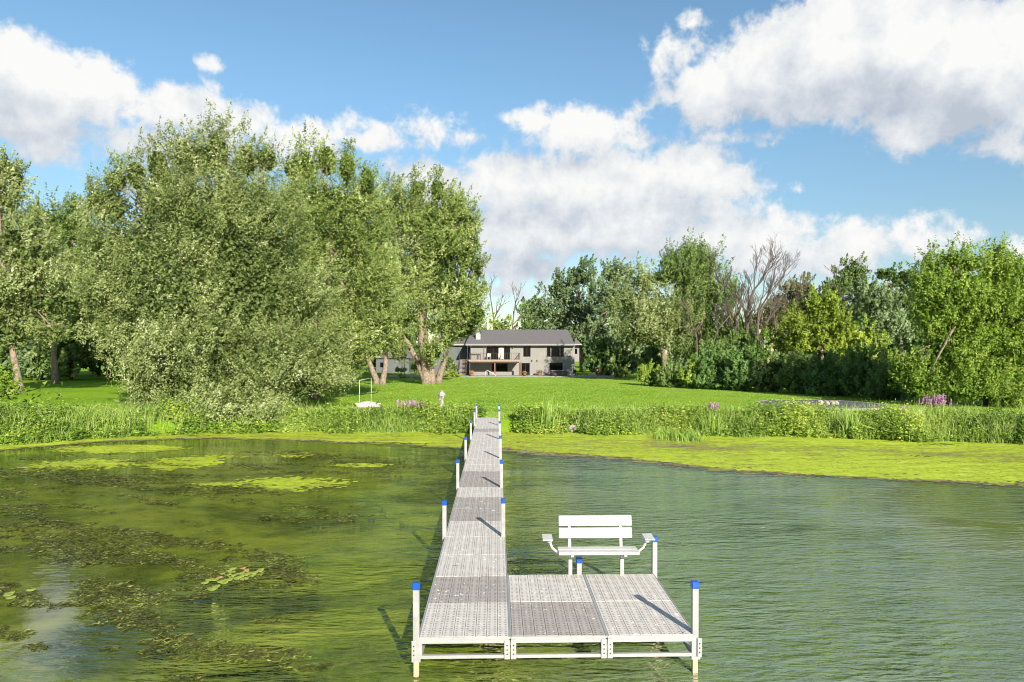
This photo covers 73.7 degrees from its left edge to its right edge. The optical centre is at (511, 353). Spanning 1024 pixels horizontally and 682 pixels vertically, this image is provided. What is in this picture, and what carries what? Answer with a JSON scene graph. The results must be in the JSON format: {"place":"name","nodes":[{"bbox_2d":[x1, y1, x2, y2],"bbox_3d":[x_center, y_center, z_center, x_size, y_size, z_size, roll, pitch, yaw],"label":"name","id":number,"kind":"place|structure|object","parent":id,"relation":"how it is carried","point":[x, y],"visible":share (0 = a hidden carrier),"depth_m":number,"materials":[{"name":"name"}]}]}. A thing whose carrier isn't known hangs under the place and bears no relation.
{"place":"outdoors","nodes":[
{"label":"outdoors","id":0,"kind":"place"},
{"bbox_2d":[0,438,471,681],"bbox_3d":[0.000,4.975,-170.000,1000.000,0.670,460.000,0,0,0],"label":"lakebed","id":1,"kind":"structure","parent":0,"point":[75,653],"depth_m":17.18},
{"bbox_2d":[411,404,701,676],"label":"pier","id":2,"kind":"structure","parent":1,"relation":"on","point":[578,606],"depth_m":10.64,"materials":[{"name":"metal"}]},
{"bbox_2d":[542,515,654,574],"bbox_3d":[1.462,3.482,11.768,1.900,1.285,0.585,0,0,-1],"label":"bench","id":3,"kind":"object","parent":2,"relation":"on","point":[569,532],"visible":1,"depth_m":11.92,"materials":[{"name":"metal"}]},
{"bbox_2d":[0,432,1023,681],"bbox_3d":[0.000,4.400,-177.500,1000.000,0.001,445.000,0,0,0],"label":"lake water","id":4,"kind":"structure","parent":0,"point":[810,578],"depth_m":14.19,"materials":[{"name":"green liquid"}]},
{"bbox_2d":[3,588,35,598],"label":"lily plant","id":5,"kind":"object","parent":4,"relation":"on","point":[12,592],"visible":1,"depth_m":12.42,"materials":[{"name":"green plant"}]},
{"bbox_2d":[207,587,217,590],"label":"lily plant","id":6,"kind":"object","parent":4,"relation":"on","point":[211,588],"visible":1,"depth_m":12.75,"materials":[{"name":"green plant"}]},
{"bbox_2d":[0,450,429,681],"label":"drifting weed","id":7,"kind":"object","parent":4,"relation":"on","point":[152,624],"visible":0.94,"depth_m":14.15,"materials":[{"name":"green plant"}]},
{"bbox_2d":[201,567,263,587],"bbox_3d":[-5.453,4.381,13.413,0.882,0.026,1.242,0,0,15],"label":"lily plant","id":8,"kind":"object","parent":4,"relation":"on","point":[225,581],"visible":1,"depth_m":13.44,"materials":[{"name":"green plant"}]},
{"bbox_2d":[0,430,1023,491],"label":"duckweed","id":9,"kind":"object","parent":4,"relation":"on","point":[782,449],"visible":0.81,"depth_m":30.08,"materials":[{"name":"green plant"}]},
{"bbox_2d":[653,425,698,442],"bbox_3d":[8.361,4.088,34.837,2.379,0.823,2.478,0,0,0],"label":"grass tuft","id":10,"kind":"object","parent":4,"relation":"in","point":[666,436],"visible":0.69,"depth_m":34.90,"materials":[{"name":"green plant"}]},
{"bbox_2d":[670,427,709,441],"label":"grass tuft","id":11,"kind":"object","parent":4,"relation":"in","point":[692,437],"visible":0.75,"depth_m":34.43,"materials":[{"name":"green plant"}]},
{"bbox_2d":[0,0,1023,353],"label":"sky","id":12,"kind":"structure","parent":0,"point":[882,129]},
{"bbox_2d":[1,354,1023,441],"bbox_3d":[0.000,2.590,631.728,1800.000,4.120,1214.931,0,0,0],"label":"lawn","id":13,"kind":"structure","parent":0,"point":[87,386],"depth_m":61.40,"materials":[{"name":"green plant"}]},
{"bbox_2d":[0,347,67,409],"bbox_3d":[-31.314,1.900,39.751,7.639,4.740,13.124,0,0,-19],"label":"young tree","id":14,"kind":"object","parent":13,"relation":"on","point":[11,389],"visible":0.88,"depth_m":43.70,"materials":[{"name":"green plant"}]},
{"bbox_2d":[0,142,97,392],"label":"maple tree","id":15,"kind":"object","parent":13,"relation":"on","point":[21,298],"visible":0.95,"depth_m":61.31,"materials":[{"name":"green plant"}]},
{"bbox_2d":[15,182,120,383],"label":"maple tree","id":16,"kind":"object","parent":13,"relation":"on","point":[66,222],"visible":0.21,"depth_m":78.78,"materials":[{"name":"green plant"}]},
{"bbox_2d":[54,99,363,425],"bbox_3d":[-20.256,-6.061,44.432,20.022,21.804,11.580,0,0,11],"label":"maple tree","id":17,"kind":"object","parent":13,"relation":"on","point":[202,278],"visible":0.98,"depth_m":43.87,"materials":[{"name":"green plant"}]},
{"bbox_2d":[0,238,419,380],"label":"woodland","id":18,"kind":"object","parent":13,"relation":"on","point":[33,360],"visible":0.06,"depth_m":89.82,"materials":[{"name":"green plant"}]},
{"bbox_2d":[272,116,416,398],"bbox_3d":[-14.082,-7.902,56.329,12.630,23.494,9.683,0,0,0],"label":"maple tree","id":19,"kind":"object","parent":13,"relation":"on","point":[341,218],"visible":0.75,"depth_m":54.80,"materials":[{"name":"green plant"}]},
{"bbox_2d":[353,378,378,404],"bbox_3d":[-9.991,2.762,46.700,0.946,2.206,1.858,0,0,20],"label":"kayak rack","id":20,"kind":"object","parent":13,"relation":"on","point":[365,392],"visible":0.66,"depth_m":45.98,"materials":[{"name":"white metal"}]},
{"bbox_2d":[354,401,380,409],"bbox_3d":[-9.314,3.365,44.374,2.062,0.575,1.218,4,-17,-42],"label":"dinghy","id":21,"kind":"object","parent":13,"relation":"on","point":[374,404],"visible":0.41,"depth_m":43.85,"materials":[{"name":"white paint"}]},
{"bbox_2d":[353,167,428,384],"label":"maple tree","id":22,"kind":"object","parent":13,"relation":"on","point":[400,353],"visible":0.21,"depth_m":78.19,"materials":[{"name":"green plant"}]},
{"bbox_2d":[376,350,413,372],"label":"garage","id":23,"kind":"structure","parent":13,"relation":"on","point":[392,365],"depth_m":128.00,"materials":[{"name":"white paint"}]},
{"bbox_2d":[391,361,403,372],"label":"door","id":24,"kind":"structure","parent":23,"relation":"in","point":[393,365],"depth_m":127.97,"materials":[{"name":"white"}]},
{"bbox_2d":[395,366,407,376],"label":"flower bush","id":25,"kind":"object","parent":13,"relation":"on","point":[397,369],"visible":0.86,"depth_m":103.85,"materials":[{"name":"green plant"}]},
{"bbox_2d":[393,399,426,412],"bbox_3d":[-6.177,3.269,41.547,2.185,1.014,1.431,0,0,0],"label":"loosestrife","id":26,"kind":"object","parent":13,"relation":"on","point":[404,403],"visible":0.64,"depth_m":41.38,"materials":[{"name":"pink plant"}]},
{"bbox_2d":[406,373,417,377],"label":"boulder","id":27,"kind":"object","parent":13,"relation":"on","point":[412,375],"visible":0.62,"depth_m":99.55,"materials":[{"name":"stone"}]},
{"bbox_2d":[410,363,416,372],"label":"flower bush","id":28,"kind":"object","parent":13,"relation":"on","point":[413,367],"visible":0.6,"depth_m":102.68,"materials":[{"name":"green plant"}]},
{"bbox_2d":[385,160,494,384],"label":"maple tree","id":29,"kind":"object","parent":13,"relation":"on","point":[444,231],"visible":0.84,"depth_m":78.99,"materials":[{"name":"green plant"}]},
{"bbox_2d":[438,391,444,405],"bbox_3d":[-4.385,3.097,42.612,0.443,1.602,0.421,0,0,-42],"label":"carved post","id":30,"kind":"object","parent":13,"relation":"on","point":[441,394],"visible":0.58,"depth_m":42.50,"materials":[{"name":"wood"}]},
{"bbox_2d":[444,356,457,372],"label":"hydrangea bush","id":31,"kind":"object","parent":13,"relation":"on","point":[451,364],"visible":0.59,"depth_m":102.56,"materials":[{"name":"green plant"}]},
{"bbox_2d":[441,405,463,426],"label":"grass tuft","id":32,"kind":"object","parent":13,"relation":"on","point":[449,412],"visible":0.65,"depth_m":38.90,"materials":[{"name":"green plant"}]},
{"bbox_2d":[444,367,461,376],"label":"flower bush","id":33,"kind":"object","parent":13,"relation":"on","point":[451,374],"visible":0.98,"depth_m":101.75,"materials":[{"name":"green plant"}]},
{"bbox_2d":[435,237,491,382],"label":"maple tree","id":34,"kind":"object","parent":13,"relation":"on","point":[477,273],"visible":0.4,"depth_m":83.55,"materials":[{"name":"green plant"}]},
{"bbox_2d":[479,271,510,329],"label":"dead tree","id":35,"kind":"object","parent":13,"relation":"on","point":[497,311],"visible":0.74,"depth_m":149.92,"materials":[{"name":"brown wood"}]},
{"bbox_2d":[488,314,513,329],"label":"round tree","id":36,"kind":"object","parent":13,"relation":"on","point":[500,325],"visible":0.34,"depth_m":127.66,"materials":[{"name":"green plant"}]},
{"bbox_2d":[434,329,581,375],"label":"house","id":37,"kind":"structure","parent":13,"relation":"on","point":[531,352],"depth_m":110.00,"materials":[{"name":"grey"}]},
{"bbox_2d":[459,346,463,358],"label":"wing door","id":38,"kind":"structure","parent":37,"relation":"in","point":[461,348],"depth_m":113.93,"materials":[{"name":"grey"}]},
{"bbox_2d":[487,346,509,358],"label":"sliding door","id":39,"kind":"structure","parent":37,"relation":"in","point":[494,350],"depth_m":110.07,"materials":[{"name":"black glass"}]},
{"bbox_2d":[492,363,507,371],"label":"window","id":40,"kind":"structure","parent":37,"relation":"in","point":[500,367],"depth_m":110.07,"materials":[{"name":"black glass"}]},
{"bbox_2d":[522,363,529,374],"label":"patio door","id":41,"kind":"structure","parent":37,"relation":"in","point":[525,366],"depth_m":110.07,"materials":[{"name":"black glass"}]},
{"bbox_2d":[523,346,530,356],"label":"window","id":42,"kind":"structure","parent":37,"relation":"in","point":[526,349],"depth_m":110.07,"materials":[{"name":"black glass"}]},
{"bbox_2d":[547,346,563,356],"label":"window","id":43,"kind":"structure","parent":37,"relation":"in","point":[552,351],"depth_m":110.07,"materials":[{"name":"black glass"}]},
{"bbox_2d":[549,363,562,370],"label":"window","id":44,"kind":"structure","parent":37,"relation":"in","point":[552,366],"depth_m":110.07,"materials":[{"name":"black glass"}]},
{"bbox_2d":[0,394,1023,444],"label":"shoreline plants","id":45,"kind":"object","parent":13,"relation":"on","point":[19,425],"visible":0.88,"depth_m":37.57,"materials":[{"name":"green plant"}]},
{"bbox_2d":[511,281,528,329],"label":"dead tree","id":46,"kind":"object","parent":13,"relation":"on","point":[516,299],"visible":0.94,"depth_m":155.26,"materials":[{"name":"brown wood"}]},
{"bbox_2d":[452,375,613,377],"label":"patio","id":47,"kind":"structure","parent":13,"relation":"on","point":[602,376],"depth_m":103.45,"materials":[{"name":"concrete"}]},
{"bbox_2d":[550,370,567,375],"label":"hot tub","id":48,"kind":"object","parent":47,"relation":"on","point":[558,372],"visible":1,"depth_m":106.58,"materials":[{"name":"grey"}]},
{"bbox_2d":[587,368,596,375],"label":"planter","id":49,"kind":"object","parent":47,"relation":"on","point":[592,373],"visible":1,"depth_m":105.79,"materials":[{"name":"grey stone"}]},
{"bbox_2d":[536,395,561,430],"bbox_3d":[2.143,3.375,38.605,1.397,2.078,1.513,0,0,-34],"label":"grass tuft","id":50,"kind":"object","parent":13,"relation":"on","point":[548,416],"visible":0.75,"depth_m":38.50,"materials":[{"name":"green plant"}]},
{"bbox_2d":[522,254,605,371],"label":"maple tree","id":51,"kind":"object","parent":13,"relation":"on","point":[563,296],"visible":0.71,"depth_m":133.98,"materials":[{"name":"green plant"}]},
{"bbox_2d":[568,425,576,432],"bbox_3d":[3.425,4.218,38.249,0.587,0.497,0.394,0,0,0],"label":"boulder","id":52,"kind":"object","parent":13,"relation":"on","point":[572,426],"visible":0.59,"depth_m":38.10,"materials":[{"name":"stone"}]},
{"bbox_2d":[595,367,603,375],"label":"shrub","id":53,"kind":"object","parent":13,"relation":"on","point":[599,372],"visible":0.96,"depth_m":107.85,"materials":[{"name":"green plant"}]},
{"bbox_2d":[582,335,619,374],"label":"shrub","id":54,"kind":"object","parent":13,"relation":"on","point":[597,358],"visible":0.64,"depth_m":111.84,"materials":[{"name":"green plant"}]},
{"bbox_2d":[571,255,648,373],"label":"maple tree","id":55,"kind":"object","parent":13,"relation":"on","point":[611,274],"visible":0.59,"depth_m":124.86,"materials":[{"name":"green plant"}]},
{"bbox_2d":[613,370,622,377],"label":"shrub","id":56,"kind":"object","parent":13,"relation":"on","point":[617,374],"visible":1,"depth_m":105.77,"materials":[{"name":"green plant"}]},
{"bbox_2d":[604,338,644,377],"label":"shrub","id":57,"kind":"object","parent":13,"relation":"on","point":[623,361],"visible":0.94,"depth_m":106.76,"materials":[{"name":"green plant"}]},
{"bbox_2d":[636,359,660,385],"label":"shrub","id":58,"kind":"object","parent":13,"relation":"on","point":[646,373],"visible":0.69,"depth_m":79.12,"materials":[{"name":"green plant"}]},
{"bbox_2d":[605,253,706,366],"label":"maple tree","id":59,"kind":"object","parent":13,"relation":"on","point":[660,324],"visible":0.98,"depth_m":86.94,"materials":[{"name":"green plant"}]},
{"bbox_2d":[653,359,682,387],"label":"shrub","id":60,"kind":"object","parent":13,"relation":"on","point":[667,378],"visible":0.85,"depth_m":75.92,"materials":[{"name":"green plant"}]},
{"bbox_2d":[676,354,706,388],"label":"shrub","id":61,"kind":"object","parent":13,"relation":"on","point":[685,376],"visible":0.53,"depth_m":74.12,"materials":[{"name":"green plant"}]},
{"bbox_2d":[648,226,746,367],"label":"maple tree","id":62,"kind":"object","parent":13,"relation":"on","point":[688,268],"visible":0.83,"depth_m":92.76,"materials":[{"name":"green plant"}]},
{"bbox_2d":[691,408,726,435],"bbox_3d":[10.785,3.680,36.941,2.313,1.641,1.980,0,0,0],"label":"grass tuft","id":63,"kind":"object","parent":13,"relation":"on","point":[709,425],"visible":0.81,"depth_m":36.76,"materials":[{"name":"green plant"}]},
{"bbox_2d":[703,402,718,413],"bbox_3d":[11.374,3.273,39.000,1.051,1.076,0.708,0,0,-12],"label":"loosestrife","id":64,"kind":"object","parent":13,"relation":"on","point":[712,405],"visible":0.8,"depth_m":38.95,"materials":[{"name":"pink plant"}]},
{"bbox_2d":[688,341,742,389],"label":"shrub","id":65,"kind":"object","parent":13,"relation":"on","point":[711,370],"visible":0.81,"depth_m":73.05,"materials":[{"name":"green plant"}]},
{"bbox_2d":[679,290,757,384],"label":"dead tree","id":66,"kind":"object","parent":13,"relation":"on","point":[693,328],"visible":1,"depth_m":85.91,"materials":[{"name":"brown wood"}]},
{"bbox_2d":[717,326,759,360],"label":"shrub","id":67,"kind":"object","parent":13,"relation":"on","point":[737,339],"visible":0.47,"depth_m":83.44,"materials":[{"name":"green plant"}]},
{"bbox_2d":[723,340,768,390],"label":"shrub","id":68,"kind":"object","parent":13,"relation":"on","point":[735,379],"visible":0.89,"depth_m":70.79,"materials":[{"name":"green plant"}]},
{"bbox_2d":[477,250,1023,372],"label":"woodland","id":69,"kind":"object","parent":13,"relation":"on","point":[649,353],"visible":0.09,"depth_m":128.77,"materials":[{"name":"green plant"}]},
{"bbox_2d":[700,234,800,340],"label":"dead tree","id":70,"kind":"object","parent":13,"relation":"on","point":[747,310],"visible":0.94,"depth_m":91.41,"materials":[{"name":"grey wood"}]},
{"bbox_2d":[747,346,795,391],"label":"shrub","id":71,"kind":"object","parent":13,"relation":"on","point":[768,379],"visible":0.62,"depth_m":70.19,"materials":[{"name":"green plant"}]},
{"bbox_2d":[743,322,811,374],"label":"box elder tree","id":72,"kind":"object","parent":13,"relation":"on","point":[776,342],"visible":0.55,"depth_m":79.55,"materials":[{"name":"green plant"}]},
{"bbox_2d":[745,274,812,352],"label":"dead tree","id":73,"kind":"object","parent":13,"relation":"on","point":[784,307],"visible":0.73,"depth_m":94.78,"materials":[{"name":"brown wood"}]},
{"bbox_2d":[749,271,835,349],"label":"round tree","id":74,"kind":"object","parent":13,"relation":"on","point":[790,293],"visible":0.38,"depth_m":111.04,"materials":[{"name":"green plant"}]},
{"bbox_2d":[773,347,817,394],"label":"shrub","id":75,"kind":"object","parent":13,"relation":"on","point":[792,379],"visible":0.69,"depth_m":67.21,"materials":[{"name":"green plant"}]},
{"bbox_2d":[757,399,886,410],"bbox_3d":[23.400,3.935,51.800,9.000,0.330,9.600,0,0,0],"label":"gravel pad","id":76,"kind":"object","parent":13,"relation":"on","point":[849,403],"visible":0.3,"depth_m":52.06,"materials":[{"name":"gravel"}]},
{"bbox_2d":[817,400,838,404],"bbox_3d":[23.736,3.644,51.191,1.532,0.291,1.510,0,0,0],"label":"fire ring","id":77,"kind":"object","parent":76,"relation":"on","point":[828,402],"visible":0.82,"depth_m":50.66,"materials":[{"name":"stone"}]},
{"bbox_2d":[801,348,853,395],"bbox_3d":[30.365,1.855,64.726,5.439,4.843,5.116,0,0,29],"label":"shrub","id":78,"kind":"object","parent":13,"relation":"on","point":[824,381],"visible":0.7,"depth_m":63.99,"materials":[{"name":"green plant"}]},
{"bbox_2d":[777,280,891,359],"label":"box elder tree","id":79,"kind":"object","parent":13,"relation":"on","point":[824,312],"visible":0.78,"depth_m":77.24,"materials":[{"name":"green plant"}]},
{"bbox_2d":[824,256,871,318],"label":"dead tree","id":80,"kind":"object","parent":13,"relation":"on","point":[835,269],"visible":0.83,"depth_m":103.90,"materials":[{"name":"brown wood"}]},
{"bbox_2d":[823,326,879,364],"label":"shrub","id":81,"kind":"object","parent":13,"relation":"on","point":[850,341],"visible":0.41,"depth_m":71.32,"materials":[{"name":"green plant"}]},
{"bbox_2d":[820,251,888,323],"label":"round tree","id":82,"kind":"object","parent":13,"relation":"on","point":[852,272],"visible":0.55,"depth_m":105.20,"materials":[{"name":"green plant"}]},
{"bbox_2d":[834,408,874,437],"bbox_3d":[17.887,3.582,35.717,1.822,1.642,1.588,0,0,39],"label":"shrub","id":83,"kind":"object","parent":13,"relation":"on","point":[848,424],"visible":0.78,"depth_m":35.63,"materials":[{"name":"green plant"}]},
{"bbox_2d":[837,337,888,396],"bbox_3d":[32.154,1.299,61.586,5.292,5.565,4.834,0,0,22],"label":"shrub","id":84,"kind":"object","parent":13,"relation":"on","point":[852,373],"visible":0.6,"depth_m":61.21,"materials":[{"name":"green plant"}]},
{"bbox_2d":[843,273,917,367],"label":"willow tree","id":85,"kind":"object","parent":13,"relation":"on","point":[883,310],"visible":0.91,"depth_m":85.27,"materials":[{"name":"green plant"}]},
{"bbox_2d":[861,353,917,399],"bbox_3d":[32.527,2.057,58.669,4.485,4.383,4.218,0,0,26],"label":"shrub","id":86,"kind":"object","parent":13,"relation":"on","point":[881,389],"visible":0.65,"depth_m":57.87,"materials":[{"name":"green plant"}]},
{"bbox_2d":[866,261,917,354],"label":"round tree","id":87,"kind":"object","parent":13,"relation":"on","point":[894,278],"visible":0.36,"depth_m":99.62,"materials":[{"name":"green plant"}]},
{"bbox_2d":[913,393,951,416],"bbox_3d":[24.083,3.028,38.960,2.393,1.548,1.022,0,0,0],"label":"loosestrife","id":88,"kind":"object","parent":13,"relation":"on","point":[936,400],"visible":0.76,"depth_m":38.92,"materials":[{"name":"pink plant"}]},
{"bbox_2d":[885,229,1023,407],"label":"box elder tree","id":89,"kind":"object","parent":13,"relation":"on","point":[976,346],"visible":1,"depth_m":50.73,"materials":[{"name":"green plant"}]}
]}

